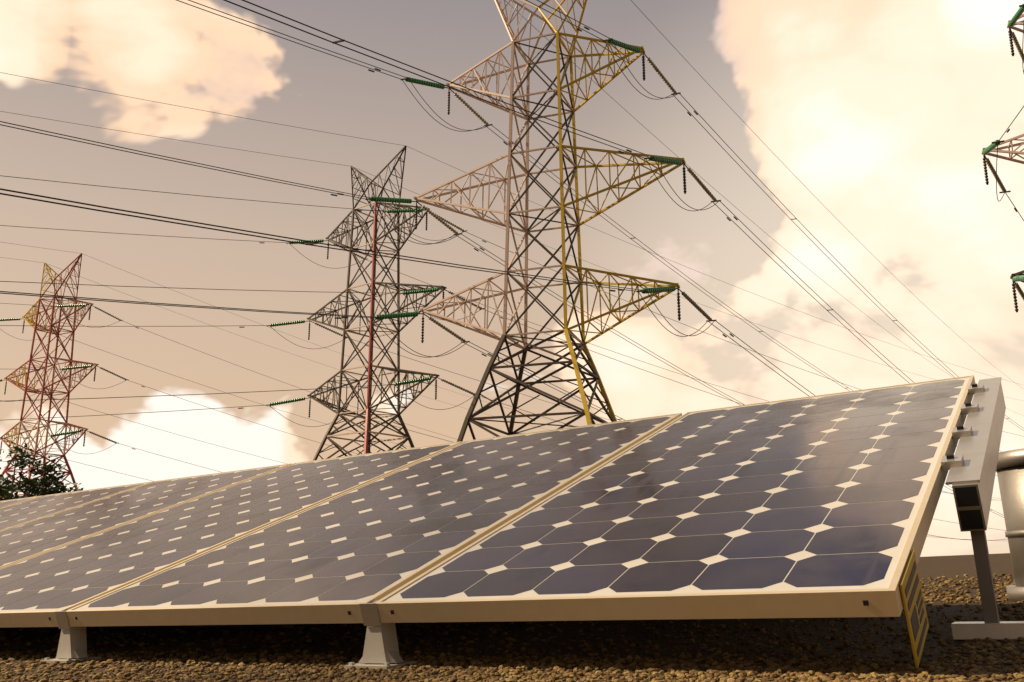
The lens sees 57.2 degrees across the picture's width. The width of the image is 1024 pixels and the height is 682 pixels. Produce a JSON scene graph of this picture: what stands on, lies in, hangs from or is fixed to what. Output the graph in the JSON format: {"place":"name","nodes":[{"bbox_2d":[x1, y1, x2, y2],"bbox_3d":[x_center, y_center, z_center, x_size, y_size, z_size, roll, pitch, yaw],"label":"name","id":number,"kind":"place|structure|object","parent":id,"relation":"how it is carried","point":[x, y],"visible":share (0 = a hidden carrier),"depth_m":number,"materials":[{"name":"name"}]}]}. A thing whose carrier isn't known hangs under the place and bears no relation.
{"place":"outdoors","nodes":[
{"label":"outdoors","id":0,"kind":"place"},
{"bbox_2d":[0,553,1023,681],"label":"gravel ground","id":1,"kind":"structure","parent":0,"point":[952,566],"depth_m":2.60,"materials":[{"name":"gravel"}]},
{"bbox_2d":[40,627,100,662],"bbox_3d":[-1.137,0.772,2.428,0.110,0.106,0.098,-11,-16,30],"label":"support foot","id":2,"kind":"object","parent":1,"relation":"on","point":[72,645],"visible":0.94,"depth_m":2.41},
{"bbox_2d":[55,609,69,628],"bbox_3d":[-1.149,0.718,2.425,0.042,0.049,0.046,-11,-16,30],"label":"mounting clamp","id":3,"kind":"object","parent":2,"relation":"on","point":[62,619],"visible":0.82,"depth_m":2.41,"materials":[{"name":"metal"}]},
{"bbox_2d":[66,413,681,626],"bbox_3d":[-0.245,0.505,3.006,1.000,0.040,1.960,-11,2,30],"label":"solar module","id":4,"kind":"object","parent":2,"relation":"on","point":[340,558],"visible":0.98,"depth_m":2.57,"materials":[{"name":"glass"}]},
{"bbox_2d":[344,623,416,668],"bbox_3d":[-0.268,0.608,1.915,0.110,0.106,0.098,-11,-16,30],"label":"support foot","id":5,"kind":"object","parent":1,"relation":"on","point":[381,649],"visible":0.95,"depth_m":1.90},
{"bbox_2d":[359,600,380,625],"bbox_3d":[-0.280,0.554,1.913,0.042,0.049,0.046,-11,-16,30],"label":"mounting clamp","id":6,"kind":"object","parent":5,"relation":"on","point":[370,614],"visible":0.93,"depth_m":1.90,"materials":[{"name":"metal"}]},
{"bbox_2d":[375,375,975,622],"bbox_3d":[0.624,0.341,2.493,1.000,0.040,1.961,-11,2,30],"label":"solar module","id":7,"kind":"object","parent":5,"relation":"on","point":[821,506],"visible":0.99,"depth_m":1.98,"materials":[{"name":"glass"}]},
{"bbox_2d":[900,550,928,667],"bbox_3d":[0.643,0.423,1.497,0.006,0.176,0.198,-11,-16,30],"label":"warning label","id":8,"kind":"object","parent":7,"relation":"attached to","point":[914,605],"visible":1,"depth_m":1.48,"materials":[{"name":"yellow"}]},
{"bbox_2d":[941,377,1005,531],"bbox_3d":[1.228,0.256,2.465,0.081,0.494,1.246,-11,-16,30],"label":"junction box","id":9,"kind":"object","parent":7,"relation":"attached to","point":[970,465],"visible":1,"depth_m":2.15,"materials":[{"name":"metal"}]},
{"bbox_2d":[951,530,1023,638],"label":"support stand","id":10,"kind":"object","parent":1,"relation":"on","point":[992,626],"visible":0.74,"depth_m":1.93,"materials":[{"name":"metal"}]},
{"bbox_2d":[996,448,1023,601],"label":"tank","id":11,"kind":"object","parent":1,"relation":"on","point":[1010,469],"visible":0.83,"depth_m":3.29,"materials":[{"name":"metal"}]},
{"label":"support foot","id":12,"kind":"object","parent":1,"relation":"on","visible":0},
{"bbox_2d":[0,441,461,627],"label":"solar module","id":13,"kind":"object","parent":12,"relation":"on","point":[38,590],"visible":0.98,"depth_m":3.29,"materials":[{"name":"glass"}]},
{"label":"support foot","id":14,"kind":"object","parent":1,"relation":"on","visible":0},
{"bbox_2d":[0,463,291,567],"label":"solar module","id":15,"kind":"object","parent":14,"relation":"on","point":[37,537],"visible":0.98,"depth_m":4.24,"materials":[{"name":"glass"}]},
{"bbox_3d":[-3.744,1.263,3.966,0.110,0.106,0.098,-11,-16,30],"label":"support foot","id":16,"kind":"object","parent":1,"relation":"on","visible":0},
{"bbox_2d":[0,481,154,530],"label":"solar module","id":17,"kind":"object","parent":16,"relation":"on","point":[14,515],"visible":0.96,"depth_m":5.05,"materials":[{"name":"glass"}]},
{"bbox_3d":[-4.612,1.426,4.479,0.110,0.106,0.098,-11,-16,30],"label":"support foot","id":18,"kind":"object","parent":1,"relation":"on","visible":0},
{"bbox_2d":[0,496,40,508],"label":"solar module","id":19,"kind":"object","parent":18,"relation":"on","point":[5,503],"visible":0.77,"depth_m":5.65,"materials":[{"name":"glass"}]},
{"bbox_2d":[0,0,1023,556],"label":"sky","id":20,"kind":"structure","parent":0,"point":[885,112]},
{"label":"terrain ground","id":21,"kind":"structure","parent":0,"visible":0},
{"bbox_2d":[0,443,82,500],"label":"tree","id":22,"kind":"object","parent":21,"relation":"on","point":[31,485],"visible":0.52,"depth_m":50.10,"materials":[{"name":"green plant"}]},
{"bbox_2d":[0,242,563,498],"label":"tower","id":23,"kind":"structure","parent":21,"relation":"on","point":[50,395],"depth_m":100.05,"materials":[{"name":"metal"}]},
{"bbox_2d":[0,72,1021,540],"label":"tower","id":24,"kind":"structure","parent":21,"relation":"on","point":[396,210],"depth_m":77.90,"materials":[{"name":"metal"}]},
{"bbox_2d":[0,0,1023,539],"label":"tower","id":25,"kind":"structure","parent":21,"relation":"on","point":[654,290],"depth_m":52.75,"materials":[{"name":"metal"}]},
{"bbox_2d":[981,4,1023,311],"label":"tower","id":26,"kind":"structure","parent":21,"relation":"on","point":[1017,276],"depth_m":49.29,"materials":[{"name":"metal"}]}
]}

